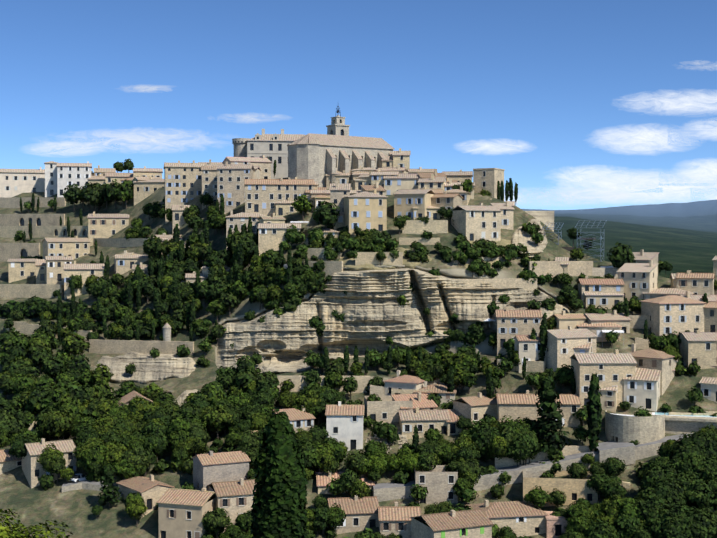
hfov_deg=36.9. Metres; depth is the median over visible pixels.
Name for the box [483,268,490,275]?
tree
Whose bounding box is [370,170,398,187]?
house
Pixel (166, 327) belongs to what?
turret
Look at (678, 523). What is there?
tree
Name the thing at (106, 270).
tree
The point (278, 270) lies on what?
tree
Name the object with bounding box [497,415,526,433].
tree
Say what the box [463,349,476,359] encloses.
tree
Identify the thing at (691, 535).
tree
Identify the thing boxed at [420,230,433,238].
tree
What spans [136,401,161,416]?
tree
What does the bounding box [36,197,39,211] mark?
tree
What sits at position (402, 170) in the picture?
house
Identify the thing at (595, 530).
tree
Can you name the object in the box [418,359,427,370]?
tree
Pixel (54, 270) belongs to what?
house
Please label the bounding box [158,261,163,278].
tree
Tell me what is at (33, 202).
tree
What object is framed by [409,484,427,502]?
tree
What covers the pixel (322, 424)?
tree
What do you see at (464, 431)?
tree
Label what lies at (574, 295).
tree
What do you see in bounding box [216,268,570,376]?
cliff
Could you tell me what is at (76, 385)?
tree
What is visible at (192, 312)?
tree
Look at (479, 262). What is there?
tree
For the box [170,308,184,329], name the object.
tree
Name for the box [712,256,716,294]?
house
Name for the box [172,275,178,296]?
tree
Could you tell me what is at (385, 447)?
tree
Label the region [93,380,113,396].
tree
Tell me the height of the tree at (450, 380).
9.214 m
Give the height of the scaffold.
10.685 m
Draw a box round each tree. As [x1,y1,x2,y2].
[0,327,17,344]
[0,338,20,360]
[0,354,10,365]
[0,364,8,372]
[0,374,13,398]
[0,394,7,404]
[0,400,16,414]
[0,408,13,428]
[0,423,10,447]
[0,427,9,447]
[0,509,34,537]
[2,373,14,396]
[4,317,13,329]
[5,415,25,435]
[6,341,27,360]
[6,354,32,371]
[7,331,30,348]
[7,356,29,374]
[7,397,23,410]
[8,428,35,446]
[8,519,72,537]
[9,310,24,320]
[9,434,40,458]
[10,372,21,389]
[12,409,27,429]
[13,373,34,393]
[14,231,23,242]
[14,365,24,375]
[18,390,30,405]
[19,197,22,213]
[19,364,39,377]
[20,372,37,389]
[23,200,31,212]
[23,231,25,242]
[24,395,41,414]
[24,412,34,430]
[26,394,42,417]
[27,336,52,367]
[28,221,32,239]
[29,295,42,303]
[29,386,49,408]
[30,330,50,345]
[30,427,46,441]
[31,193,34,211]
[31,348,49,372]
[31,377,55,391]
[32,297,47,305]
[34,319,56,338]
[34,406,55,440]
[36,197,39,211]
[36,299,50,314]
[37,373,53,383]
[37,442,64,481]
[38,474,54,490]
[39,348,53,371]
[39,408,74,439]
[40,311,53,320]
[41,359,59,383]
[41,385,52,391]
[42,357,64,382]
[42,385,66,408]
[44,405,56,438]
[45,454,66,482]
[48,198,57,210]
[49,337,59,348]
[53,196,56,210]
[53,289,61,296]
[53,349,65,358]
[55,372,74,389]
[56,295,62,320]
[56,392,79,409]
[57,313,62,341]
[57,353,75,370]
[59,327,71,337]
[59,399,83,437]
[60,332,89,355]
[60,467,74,482]
[61,425,72,439]
[62,183,81,212]
[62,317,67,326]
[63,360,85,374]
[65,381,81,391]
[66,305,69,326]
[67,217,70,236]
[67,317,83,332]
[67,385,86,402]
[68,275,81,288]
[68,353,90,371]
[69,369,82,384]
[69,425,75,436]
[70,274,74,294]
[70,291,75,318]
[72,415,93,436]
[73,442,86,459]
[74,443,92,458]
[75,307,79,321]
[75,425,98,445]
[75,458,89,473]
[77,298,83,319]
[77,400,88,414]
[79,187,86,208]
[79,208,82,225]
[79,318,88,329]
[79,368,95,386]
[80,182,92,210]
[80,442,107,469]
[81,385,97,399]
[82,397,101,416]
[83,190,103,211]
[83,321,97,331]
[84,183,102,212]
[84,313,91,319]
[84,418,95,430]
[84,455,103,481]
[85,274,97,287]
[85,436,103,448]
[86,281,99,300]
[86,332,93,341]
[86,385,102,399]
[89,471,102,481]
[90,363,113,384]
[91,301,101,309]
[91,331,99,338]
[91,398,116,418]
[91,419,112,438]
[91,504,102,519]
[92,414,114,428]
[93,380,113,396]
[93,394,114,403]
[94,239,97,254]
[94,278,108,290]
[95,297,101,326]
[95,306,112,320]
[96,326,102,333]
[97,183,113,209]
[97,463,124,507]
[98,284,114,297]
[98,497,105,505]
[99,251,103,262]
[99,428,120,444]
[100,296,108,306]
[100,441,123,460]
[101,282,107,298]
[102,313,106,339]
[102,446,131,481]
[103,255,109,278]
[103,297,119,318]
[104,179,119,209]
[105,329,113,339]
[106,413,123,422]
[108,322,116,329]
[108,401,131,419]
[108,425,129,437]
[109,279,112,299]
[109,324,123,339]
[110,273,122,287]
[110,288,122,303]
[110,419,133,432]
[112,274,124,288]
[112,380,141,399]
[112,459,136,479]
[113,161,119,172]
[114,179,133,209]
[114,305,134,319]
[116,162,123,171]
[117,287,123,302]
[119,316,131,328]
[119,328,135,339]
[120,415,138,433]
[120,433,131,447]
[120,447,152,470]
[123,159,132,172]
[123,282,127,306]
[124,160,134,169]
[124,227,132,235]
[124,272,133,282]
[125,363,136,374]
[125,492,144,520]
[125,499,146,526]
[126,279,133,309]
[126,395,151,418]
[126,414,143,421]
[127,401,146,416]
[127,434,144,450]
[128,430,146,441]
[129,453,147,472]
[129,464,146,477]
[130,224,141,233]
[130,232,138,238]
[130,313,136,323]
[130,318,143,330]
[131,218,142,226]
[132,280,141,299]
[132,418,146,433]
[133,267,137,298]
[135,324,139,339]
[136,282,141,312]
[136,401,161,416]
[137,264,141,295]
[137,274,148,295]
[137,311,143,319]
[138,225,152,237]
[140,279,155,303]
[140,326,151,338]
[140,382,162,400]
[140,410,153,423]
[141,417,170,435]
[142,203,151,219]
[142,307,155,315]
[142,314,154,323]
[143,240,161,257]
[143,418,166,435]
[143,435,167,461]
[144,432,169,461]
[144,448,156,476]
[145,235,164,245]
[146,318,160,329]
[147,206,159,221]
[148,257,159,274]
[148,275,157,284]
[149,201,161,208]
[149,255,153,277]
[149,288,161,300]
[149,347,159,357]
[150,406,172,421]
[151,321,155,340]
[152,459,169,472]
[153,390,173,405]
[154,287,161,318]
[155,227,165,234]
[155,237,160,258]
[156,313,170,325]
[157,273,161,290]
[158,204,168,216]
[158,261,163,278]
[159,208,166,217]
[159,230,167,234]
[159,299,170,314]
[159,397,179,408]
[160,239,178,254]
[160,276,172,288]
[161,287,168,297]
[161,318,177,333]
[162,282,166,301]
[162,403,180,412]
[164,260,179,275]
[164,268,183,281]
[164,411,194,436]
[165,290,172,309]
[166,208,172,225]
[166,445,173,455]
[168,251,173,263]
[168,280,180,295]
[168,296,184,309]
[169,428,190,449]
[169,460,182,472]
[170,265,188,277]
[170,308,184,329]
[171,403,202,421]
[171,447,188,462]
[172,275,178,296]
[172,319,182,335]
[173,223,179,242]
[173,249,178,260]
[174,438,194,455]
[176,344,190,356]
[177,290,180,309]
[178,240,184,261]
[179,302,186,312]
[180,281,189,289]
[180,288,192,303]
[180,456,192,474]
[181,258,200,272]
[182,206,188,216]
[182,482,193,489]
[183,392,207,403]
[184,211,197,223]
[185,239,188,258]
[185,286,195,297]
[185,302,189,332]
[186,240,207,261]
[186,422,210,454]
[187,215,203,228]
[187,232,199,248]
[187,297,202,313]
[187,437,208,455]
[188,204,200,214]
[188,282,201,292]
[188,393,213,409]
[189,298,195,332]
[189,324,192,341]
[191,418,207,427]
[192,319,204,328]
[193,222,197,234]
[194,324,209,338]
[195,270,200,298]
[195,280,208,306]
[196,355,204,366]
[196,405,214,432]
[197,245,212,261]
[197,338,211,355]
[199,193,213,210]
[199,232,204,260]
[199,383,226,397]
[199,405,236,437]
[201,507,230,537]
[201,532,213,537]
[202,220,208,243]
[202,384,223,405]
[203,318,211,327]
[203,359,209,367]
[204,252,225,270]
[204,524,212,533]
[205,270,222,283]
[205,283,224,299]
[205,298,226,322]
[205,335,216,342]
[206,205,215,213]
[206,241,212,259]
[206,381,226,394]
[207,274,221,288]
[208,211,220,234]
[208,263,225,274]
[209,217,218,233]
[209,267,214,281]
[209,323,223,345]
[209,445,218,452]
[211,215,225,234]
[211,437,223,448]
[214,399,237,433]
[215,199,219,213]
[215,366,228,375]
[215,373,232,389]
[216,248,231,264]
[217,267,221,277]
[218,214,225,234]
[218,280,227,292]
[218,292,241,316]
[219,194,224,214]
[219,394,234,404]
[219,532,230,537]
[220,272,229,286]
[221,444,237,451]
[223,406,243,427]
[223,428,242,447]
[224,231,244,251]
[224,523,241,537]
[225,365,236,380]
[226,227,232,256]
[227,383,243,395]
[229,266,233,291]
[229,392,251,407]
[229,428,243,446]
[230,279,249,306]
[231,236,239,250]
[232,248,250,264]
[232,367,256,391]
[233,259,238,279]
[233,265,237,283]
[233,531,250,537]
[234,355,257,375]
[234,443,251,458]
[234,510,253,532]
[235,419,252,432]
[236,268,241,296]
[237,237,257,265]
[237,238,244,269]
[238,429,258,447]
[240,401,252,413]
[241,224,245,234]
[241,265,259,288]
[242,404,260,420]
[243,232,257,257]
[243,403,263,419]
[244,311,252,320]
[244,378,255,391]
[244,380,257,392]
[245,389,256,398]
[247,217,252,234]
[247,284,267,309]
[247,310,255,319]
[247,468,257,478]
[248,445,259,467]
[249,265,263,276]
[249,412,267,430]
[250,254,262,267]
[250,352,262,365]
[250,409,308,537]
[251,391,274,407]
[253,284,269,308]
[253,379,279,392]
[254,245,259,257]
[254,273,266,285]
[255,371,278,387]
[255,424,267,440]
[256,385,271,393]
[256,404,272,421]
[258,316,264,322]
[260,250,274,267]
[260,263,275,279]
[263,248,279,266]
[263,301,269,310]
[264,265,276,277]
[264,392,275,406]
[264,402,274,410]
[265,386,279,398]
[266,277,274,284]
[266,285,279,308]
[267,300,279,309]
[272,307,283,317]
[273,160,276,176]
[274,255,286,268]
[275,264,280,286]
[277,390,296,408]
[278,240,290,253]
[278,269,286,284]
[278,273,285,284]
[278,293,288,303]
[279,247,283,267]
[280,379,294,391]
[281,300,296,311]
[284,229,295,247]
[284,282,296,297]
[286,224,298,232]
[286,259,292,285]
[287,249,292,265]
[289,231,305,247]
[289,295,301,305]
[291,194,313,220]
[291,275,300,284]
[291,402,305,410]
[292,258,304,267]
[292,266,304,276]
[293,248,305,258]
[293,390,321,408]
[295,290,305,298]
[295,427,312,440]
[297,243,309,253]
[298,283,307,295]
[298,438,317,446]
[298,440,320,468]
[300,265,312,273]
[301,270,317,282]
[301,369,319,380]
[302,381,318,393]
[303,356,316,369]
[303,369,322,384]
[304,254,308,266]
[304,401,317,416]
[305,350,318,368]
[305,382,328,397]
[305,468,313,481]
[306,280,315,286]
[306,425,328,443]
[306,508,314,529]
[306,529,315,537]
[307,228,316,238]
[308,236,320,244]
[308,316,321,328]
[308,441,334,471]
[309,240,321,247]
[310,230,322,239]
[310,255,317,260]
[310,283,319,293]
[310,400,328,424]
[310,504,331,534]
[312,200,339,228]
[312,493,327,507]
[313,259,324,272]
[314,226,323,235]
[315,324,325,335]
[315,353,322,371]
[315,354,329,371]
[315,443,334,473]
[315,461,327,471]
[316,277,325,285]
[316,361,324,372]
[317,283,326,293]
[317,389,338,418]
[317,422,325,427]
[318,271,325,277]
[322,248,336,260]
[322,436,337,444]
[323,346,328,374]
[323,460,339,472]
[324,244,331,249]
[325,233,334,240]
[325,238,335,246]
[325,275,331,280]
[325,359,344,375]
[325,372,343,388]
[325,527,336,537]
[326,477,342,497]
[327,251,337,260]
[327,442,345,462]
[327,503,345,529]
[331,310,339,317]
[334,243,343,252]
[335,389,346,404]
[336,313,344,321]
[336,357,343,364]
[337,469,360,496]
[338,235,348,241]
[338,441,347,451]
[339,231,350,237]
[340,225,347,232]
[342,237,353,250]
[342,375,357,400]
[343,345,349,375]
[344,449,368,471]
[345,251,351,257]
[348,479,369,497]
[349,237,361,248]
[350,362,361,372]
[351,248,361,258]
[353,226,361,235]
[353,345,358,362]
[353,371,363,375]
[355,455,371,477]
[356,528,375,537]
[358,245,367,251]
[359,229,371,236]
[361,235,370,242]
[362,241,374,251]
[362,438,385,455]
[363,415,374,428]
[364,346,368,373]
[364,441,389,456]
[365,486,371,496]
[366,377,375,392]
[366,449,386,460]
[367,393,381,400]
[367,470,380,481]
[368,451,386,466]
[369,228,379,235]
[369,348,379,367]
[369,355,379,365]
[369,356,378,370]
[369,460,386,483]
[370,236,385,244]
[371,375,384,385]
[371,421,383,436]
[372,243,385,251]
[374,353,384,369]
[374,532,386,537]
[375,422,397,441]
[376,251,386,265]
[377,230,390,239]
[382,361,393,370]
[383,353,393,362]
[385,336,392,344]
[385,453,401,475]
[386,238,398,250]
[386,432,399,445]
[386,532,402,537]
[387,346,391,376]
[389,247,398,258]
[392,215,406,234]
[392,345,405,365]
[392,349,402,367]
[393,470,411,483]
[396,446,413,460]
[397,295,408,305]
[399,453,418,478]
[403,346,413,355]
[404,249,414,257]
[404,453,419,480]
[405,346,411,374]
[406,282,413,291]
[406,502,420,507]
[409,253,419,261]
[409,358,420,375]
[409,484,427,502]
[410,241,420,249]
[412,425,418,453]
[414,346,425,358]
[414,366,422,375]
[416,244,425,254]
[416,451,437,471]
[417,251,424,261]
[417,440,433,455]
[418,346,422,362]
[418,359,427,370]
[418,372,432,383]
[419,216,430,223]
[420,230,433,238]
[420,440,440,454]
[421,255,428,262]
[423,308,429,315]
[423,350,429,358]
[423,357,433,367]
[424,428,443,440]
[424,502,438,514]
[425,330,434,345]
[427,367,434,382]
[427,393,441,406]
[429,267,440,275]
[430,352,442,363]
[430,363,444,383]
[430,444,445,462]
[430,452,442,464]
[433,357,444,371]
[434,241,442,253]
[434,344,445,353]
[436,207,446,218]
[436,501,453,512]
[437,438,451,447]
[438,246,452,259]
[438,352,455,369]
[438,444,451,462]
[439,372,447,384]
[440,350,452,369]
[440,399,452,409]
[442,342,449,349]
[443,255,451,262]
[443,329,454,349]
[443,442,452,456]
[444,207,453,219]
[444,458,460,471]
[445,450,456,463]
[447,364,453,394]
[448,364,465,373]
[448,442,459,461]
[449,312,461,324]
[450,329,461,342]
[451,183,459,189]
[451,352,465,364]
[451,434,473,448]
[452,248,464,265]
[452,477,469,502]
[453,443,480,461]
[453,457,482,477]
[454,233,467,243]
[454,366,468,391]
[454,455,470,463]
[454,503,471,510]
[455,240,474,251]
[456,343,472,353]
[456,363,469,387]
[456,415,472,429]
[457,487,478,503]
[458,429,470,436]
[459,256,467,264]
[459,332,465,342]
[460,179,473,191]
[460,471,479,489]
[461,354,479,367]
[461,370,477,393]
[463,249,477,262]
[463,333,476,345]
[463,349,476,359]
[466,246,480,260]
[466,324,483,337]
[467,261,478,277]
[469,362,478,373]
[470,422,501,460]
[471,258,482,269]
[472,343,475,358]
[472,419,485,432]
[473,240,481,246]
[473,331,485,344]
[475,270,483,276]
[476,244,485,257]
[476,263,483,275]
[476,351,480,370]
[477,448,493,462]
[478,189,490,195]
[479,240,491,246]
[479,356,490,366]
[479,362,494,371]
[480,466,488,474]
[482,261,490,267]
[482,415,498,425]
[483,246,498,260]
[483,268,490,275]
[483,363,496,375]
[483,465,498,473]
[484,242,496,248]
[485,368,494,398]
[486,435,505,459]
[487,301,499,314]
[487,332,496,348]
[487,420,500,429]
[488,268,498,277]
[488,339,496,350]
[490,484,504,498]
[491,260,504,271]
[492,433,509,457]
[492,523,499,537]
[493,246,500,256]
[493,367,504,377]
[493,374,501,392]
[494,353,504,363]
[497,181,500,199]
[497,245,505,256]
[497,357,513,377]
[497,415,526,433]
[497,471,511,484]
[497,525,516,537]
[498,423,516,455]
[499,294,509,303]
[500,180,503,200]
[500,427,516,449]
[501,246,518,260]
[503,339,514,351]
[504,260,511,266]
[505,180,508,200]
[505,244,518,251]
[505,442,533,466]
[507,338,513,370]
[508,178,513,200]
[508,428,526,464]
[510,431,534,464]
[511,350,520,365]
[512,431,538,464]
[514,182,517,204]
[514,417,539,439]
[517,243,528,256]
[518,268,531,275]
[519,256,529,266]
[519,270,530,280]
[522,357,526,379]
[524,222,534,236]
[524,373,539,391]
[524,485,549,508]
[527,259,536,270]
[527,299,540,309]
[530,223,540,232]
[530,231,543,246]
[530,328,536,349]
[532,254,540,260]
[532,376,571,452]
[533,288,539,295]
[537,274,547,283]
[538,313,547,360]
[538,373,547,379]
[540,297,556,307]
[540,470,553,477]
[543,369,555,379]
[544,305,555,310]
[545,273,552,281]
[545,449,564,459]
[547,317,556,329]
[547,488,566,507]
[548,368,553,390]
[550,459,562,474]
[550,507,565,516]
[552,274,563,287]
[555,364,567,372]
[555,371,567,389]
[556,293,567,304]
[559,284,573,301]
[559,530,586,537]
[560,365,574,379]
[561,285,577,298]
[561,502,593,520]
[562,273,572,284]
[563,374,570,390]
[564,290,577,299]
[566,228,581,246]
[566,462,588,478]
[566,513,590,535]
[568,297,582,312]
[568,500,592,518]
[569,501,593,517]
[570,247,583,260]
[572,404,587,426]
[572,424,588,445]
[572,498,590,504]
[581,453,594,463]
[583,237,593,249]
[585,304,595,312]
[585,518,618,537]
[586,373,601,451]
[586,470,610,502]
[590,461,606,475]
[590,502,601,516]
[591,305,607,313]
[592,503,605,518]
[593,511,615,526]
[599,479,621,494]
[600,494,623,520]
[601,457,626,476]
[602,480,628,499]
[603,273,613,277]
[605,330,618,347]
[606,473,621,483]
[607,242,635,268]
[611,301,623,312]
[613,513,640,537]
[614,496,645,520]
[618,401,630,409]
[622,531,634,537]
[623,298,629,317]
[628,298,638,314]
[629,439,639,444]
[630,524,654,537]
[633,494,668,525]
[633,518,650,531]
[634,406,649,415]
[634,409,651,416]
[634,462,648,478]
[636,483,667,503]
[639,463,675,491]
[643,319,647,338]
[645,456,663,467]
[646,505,667,537]
[647,333,654,339]
[648,334,670,350]
[649,457,669,468]
[654,475,687,504]
[657,442,672,457]
[658,260,662,273]
[658,439,676,455]
[658,501,690,528]
[658,514,692,537]
[659,260,672,275]
[660,403,671,412]
[662,344,680,360]
[662,461,678,474]
[662,498,689,508]
[662,513,690,536]
[663,331,680,345]
[668,439,701,465]
[668,456,688,473]
[670,453,706,472]
[672,433,705,454]
[673,470,688,480]
[674,339,678,359]
[674,471,701,503]
[675,365,686,375]
[677,451,697,472]
[678,438,712,459]
[680,506,716,537]
[681,431,716,456]
[682,528,708,537]
[683,479,716,510]
[685,386,703,404]
[686,361,700,375]
[688,405,704,413]
[693,457,716,482]
[695,506,714,516]
[696,453,716,483]
[697,447,716,459]
[698,423,715,433]
[702,293,707,303]
[702,478,716,510]
[707,426,716,440]
[714,279,716,294]
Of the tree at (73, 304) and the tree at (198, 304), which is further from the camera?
the tree at (73, 304)
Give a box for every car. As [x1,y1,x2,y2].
[70,473,86,481]
[600,266,617,273]
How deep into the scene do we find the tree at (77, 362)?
257.21 m
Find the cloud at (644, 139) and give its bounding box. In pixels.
[601,128,688,150]
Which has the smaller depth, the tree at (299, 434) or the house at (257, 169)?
the tree at (299, 434)
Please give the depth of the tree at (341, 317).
255.55 m
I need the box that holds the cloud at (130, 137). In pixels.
[78,131,199,149]
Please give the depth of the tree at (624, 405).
219.30 m
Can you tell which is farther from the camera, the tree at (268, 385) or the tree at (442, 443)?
the tree at (268, 385)
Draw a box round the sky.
[0,0,716,209]
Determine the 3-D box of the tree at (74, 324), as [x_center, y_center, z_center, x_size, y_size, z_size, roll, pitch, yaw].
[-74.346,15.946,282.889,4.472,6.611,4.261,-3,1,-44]
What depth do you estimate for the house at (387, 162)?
315.05 m
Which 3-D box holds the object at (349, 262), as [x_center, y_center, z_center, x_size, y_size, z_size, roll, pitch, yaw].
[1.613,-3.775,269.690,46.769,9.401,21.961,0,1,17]
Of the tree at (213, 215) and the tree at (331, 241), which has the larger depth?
the tree at (213, 215)
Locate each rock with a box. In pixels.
[94,352,195,383]
[174,389,199,404]
[365,423,407,453]
[463,278,502,295]
[511,211,553,257]
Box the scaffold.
[542,220,606,261]
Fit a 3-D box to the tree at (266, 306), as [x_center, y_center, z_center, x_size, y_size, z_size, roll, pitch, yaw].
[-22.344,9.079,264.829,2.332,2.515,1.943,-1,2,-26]
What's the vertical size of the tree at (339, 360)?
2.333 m
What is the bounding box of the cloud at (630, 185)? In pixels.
[570,173,716,201]
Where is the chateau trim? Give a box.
[255,129,293,153]
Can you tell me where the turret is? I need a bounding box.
[162,323,170,340]
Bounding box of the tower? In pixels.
[232,138,249,156]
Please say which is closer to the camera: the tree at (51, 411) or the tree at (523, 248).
the tree at (51, 411)
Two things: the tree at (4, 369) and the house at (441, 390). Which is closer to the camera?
the house at (441, 390)
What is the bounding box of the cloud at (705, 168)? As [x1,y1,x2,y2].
[682,161,716,179]
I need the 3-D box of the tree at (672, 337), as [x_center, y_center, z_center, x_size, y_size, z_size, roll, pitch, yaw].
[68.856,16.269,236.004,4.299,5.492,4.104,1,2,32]
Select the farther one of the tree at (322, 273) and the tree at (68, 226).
the tree at (68, 226)
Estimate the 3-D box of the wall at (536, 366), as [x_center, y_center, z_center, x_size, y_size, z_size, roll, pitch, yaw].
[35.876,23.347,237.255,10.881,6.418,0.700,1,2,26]
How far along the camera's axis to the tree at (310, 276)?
262.15 m
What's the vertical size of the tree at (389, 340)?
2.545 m
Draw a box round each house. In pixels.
[0,167,44,197]
[0,449,21,474]
[8,259,35,282]
[22,438,76,488]
[28,417,35,429]
[35,259,45,283]
[42,236,90,259]
[44,161,57,196]
[45,253,72,285]
[56,161,91,196]
[63,261,104,298]
[87,174,104,184]
[87,212,129,245]
[94,165,115,175]
[105,172,132,184]
[113,250,134,271]
[115,252,148,274]
[116,475,174,516]
[118,391,153,406]
[120,175,142,185]
[132,176,161,197]
[132,262,157,277]
[133,166,162,176]
[133,177,163,204]
[153,233,181,237]
[156,487,214,537]
[160,237,182,258]
[164,160,203,223]
[172,203,190,232]
[185,271,207,283]
[192,451,250,490]
[198,159,222,165]
[201,164,216,209]
[201,264,230,273]
[207,478,256,534]
[216,161,253,213]
[222,155,270,178]
[225,210,265,248]
[244,177,314,215]
[254,166,260,178]
[257,221,300,255]
[258,213,285,222]
[270,405,315,431]
[274,198,296,215]
[305,185,326,201]
[309,192,329,210]
[310,188,329,196]
[316,471,374,493]
[322,225,338,237]
[325,170,349,188]
[325,401,364,450]
[327,495,378,533]
[329,180,350,224]
[334,212,344,228]
[343,189,387,236]
[349,166,376,173]
[349,178,365,189]
[350,187,360,194]
[352,167,368,179]
[352,171,368,179]
[358,171,371,184]
[360,182,386,195]
[364,396,412,425]
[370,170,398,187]
[377,165,406,173]
[378,502,420,537]
[381,156,392,167]
[383,172,419,194]
[383,370,424,395]
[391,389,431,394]
[391,392,437,409]
[392,148,410,169]
[393,187,434,219]
[398,408,450,438]
[407,167,437,173]
[409,509,493,537]
[411,206,440,219]
[414,381,456,403]
[414,465,457,503]
[417,174,445,190]
[418,169,446,181]
[427,188,442,193]
[431,192,462,217]
[442,170,472,181]
[443,186,470,204]
[443,409,466,435]
[444,179,474,198]
[451,203,501,240]
[451,392,496,426]
[464,500,547,537]
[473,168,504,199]
[489,199,514,209]
[490,201,513,229]
[495,307,542,354]
[495,390,581,426]
[513,332,545,372]
[522,471,597,506]
[538,326,597,373]
[544,511,568,537]
[548,343,591,352]
[549,310,587,329]
[555,257,568,273]
[569,349,636,407]
[577,276,624,305]
[577,322,621,341]
[577,386,617,412]
[584,292,623,308]
[584,310,630,333]
[616,260,658,300]
[622,368,660,411]
[629,314,648,328]
[630,343,677,395]
[633,250,658,275]
[639,291,705,335]
[642,286,694,299]
[669,270,690,287]
[676,270,714,294]
[678,330,716,368]
[679,293,716,301]
[699,377,716,401]
[700,298,716,331]
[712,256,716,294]
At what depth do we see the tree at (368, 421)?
225.26 m
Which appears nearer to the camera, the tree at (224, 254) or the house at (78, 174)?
the tree at (224, 254)
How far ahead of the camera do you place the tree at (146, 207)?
336.10 m
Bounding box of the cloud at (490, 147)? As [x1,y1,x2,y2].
[470,142,523,152]
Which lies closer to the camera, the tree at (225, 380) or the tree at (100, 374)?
the tree at (225, 380)
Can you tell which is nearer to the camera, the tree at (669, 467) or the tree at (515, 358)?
the tree at (669, 467)
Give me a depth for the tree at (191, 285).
281.18 m
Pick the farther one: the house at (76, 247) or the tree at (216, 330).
the house at (76, 247)
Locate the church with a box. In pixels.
[287,106,394,186]
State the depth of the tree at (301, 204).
289.34 m
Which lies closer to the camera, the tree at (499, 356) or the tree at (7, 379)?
the tree at (499, 356)
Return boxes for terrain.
[0,177,716,537]
[522,200,716,278]
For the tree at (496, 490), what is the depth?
202.97 m
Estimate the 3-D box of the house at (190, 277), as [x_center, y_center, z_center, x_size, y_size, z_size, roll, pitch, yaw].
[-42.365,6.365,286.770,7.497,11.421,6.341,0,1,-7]
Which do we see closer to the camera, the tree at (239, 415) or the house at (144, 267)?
the tree at (239, 415)
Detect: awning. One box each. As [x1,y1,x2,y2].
[290,221,308,222]
[602,330,623,346]
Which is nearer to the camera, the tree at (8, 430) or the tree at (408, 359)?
the tree at (8, 430)
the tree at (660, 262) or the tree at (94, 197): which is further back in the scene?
the tree at (94, 197)
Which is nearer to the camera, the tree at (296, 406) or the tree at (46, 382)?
the tree at (296, 406)
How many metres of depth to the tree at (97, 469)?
215.42 m
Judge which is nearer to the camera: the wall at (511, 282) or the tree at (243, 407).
the tree at (243, 407)
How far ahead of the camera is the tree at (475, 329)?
248.77 m
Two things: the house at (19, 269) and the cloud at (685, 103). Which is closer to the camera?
the house at (19, 269)
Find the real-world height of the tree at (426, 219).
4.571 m
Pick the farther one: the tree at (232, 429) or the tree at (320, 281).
the tree at (320, 281)
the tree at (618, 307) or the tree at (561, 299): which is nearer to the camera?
the tree at (618, 307)
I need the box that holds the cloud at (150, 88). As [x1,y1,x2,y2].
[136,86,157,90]
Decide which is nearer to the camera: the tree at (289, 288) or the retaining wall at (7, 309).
the tree at (289, 288)
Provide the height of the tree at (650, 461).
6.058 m
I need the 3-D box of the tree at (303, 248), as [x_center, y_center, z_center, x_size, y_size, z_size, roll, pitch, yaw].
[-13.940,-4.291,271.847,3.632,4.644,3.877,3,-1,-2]
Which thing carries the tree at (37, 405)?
on the terrain at (38, 505)
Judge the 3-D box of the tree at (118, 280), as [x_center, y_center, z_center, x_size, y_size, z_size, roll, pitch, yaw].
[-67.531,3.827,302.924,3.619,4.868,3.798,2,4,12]
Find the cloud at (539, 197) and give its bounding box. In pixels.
[504,190,624,203]
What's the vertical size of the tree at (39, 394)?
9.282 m
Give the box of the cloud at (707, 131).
[694,121,716,136]
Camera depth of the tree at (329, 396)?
228.33 m
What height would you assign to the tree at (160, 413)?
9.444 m
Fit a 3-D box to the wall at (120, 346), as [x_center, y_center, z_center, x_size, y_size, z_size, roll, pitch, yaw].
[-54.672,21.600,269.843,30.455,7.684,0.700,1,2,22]
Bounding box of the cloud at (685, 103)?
[634,93,716,110]
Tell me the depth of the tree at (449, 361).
240.35 m
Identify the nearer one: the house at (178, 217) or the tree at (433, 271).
the tree at (433, 271)
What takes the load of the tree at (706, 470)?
on the terrain at (38, 505)
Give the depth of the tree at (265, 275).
268.04 m
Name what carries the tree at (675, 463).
on the terrain at (38, 505)
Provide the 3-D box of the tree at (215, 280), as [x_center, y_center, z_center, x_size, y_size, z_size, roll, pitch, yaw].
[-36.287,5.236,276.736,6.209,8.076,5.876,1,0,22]
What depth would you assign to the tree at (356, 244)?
265.60 m
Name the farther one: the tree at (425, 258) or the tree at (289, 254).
the tree at (289, 254)
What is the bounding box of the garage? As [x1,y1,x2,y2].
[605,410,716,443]
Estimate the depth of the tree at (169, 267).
290.76 m
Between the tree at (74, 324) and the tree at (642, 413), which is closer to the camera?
the tree at (642, 413)
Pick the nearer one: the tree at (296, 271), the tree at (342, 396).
the tree at (342, 396)
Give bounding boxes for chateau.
[246,134,304,178]
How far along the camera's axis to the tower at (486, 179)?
296.17 m
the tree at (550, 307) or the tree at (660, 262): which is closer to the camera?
the tree at (550, 307)
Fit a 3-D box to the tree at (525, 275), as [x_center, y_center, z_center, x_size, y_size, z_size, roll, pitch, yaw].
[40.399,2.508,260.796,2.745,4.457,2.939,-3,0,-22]
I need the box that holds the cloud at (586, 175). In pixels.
[560,168,628,184]
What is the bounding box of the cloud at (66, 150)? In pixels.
[32,142,94,154]
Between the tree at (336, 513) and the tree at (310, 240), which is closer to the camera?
the tree at (336, 513)
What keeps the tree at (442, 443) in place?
on the terrain at (38, 505)
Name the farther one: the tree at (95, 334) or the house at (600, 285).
the tree at (95, 334)
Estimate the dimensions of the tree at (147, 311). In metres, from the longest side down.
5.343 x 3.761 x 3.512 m
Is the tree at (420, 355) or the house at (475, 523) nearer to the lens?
the house at (475, 523)
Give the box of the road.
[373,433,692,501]
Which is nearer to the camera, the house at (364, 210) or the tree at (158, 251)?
the house at (364, 210)
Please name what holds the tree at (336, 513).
on the terrain at (38, 505)
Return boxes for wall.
[0,197,65,207]
[0,214,64,225]
[0,226,87,237]
[0,243,39,260]
[0,284,62,297]
[6,321,91,341]
[62,480,122,499]
[89,339,193,355]
[93,238,148,246]
[277,375,369,392]
[295,239,327,244]
[302,261,342,279]
[307,248,341,258]
[355,252,402,267]
[370,385,384,395]
[399,238,439,244]
[402,220,447,233]
[446,278,536,306]
[452,257,506,263]
[495,446,589,468]
[497,359,545,371]
[529,261,592,276]
[583,476,629,488]
[592,268,619,278]
[597,441,634,464]
[635,337,661,349]
[669,411,716,415]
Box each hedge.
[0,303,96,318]
[7,300,87,307]
[19,256,42,258]
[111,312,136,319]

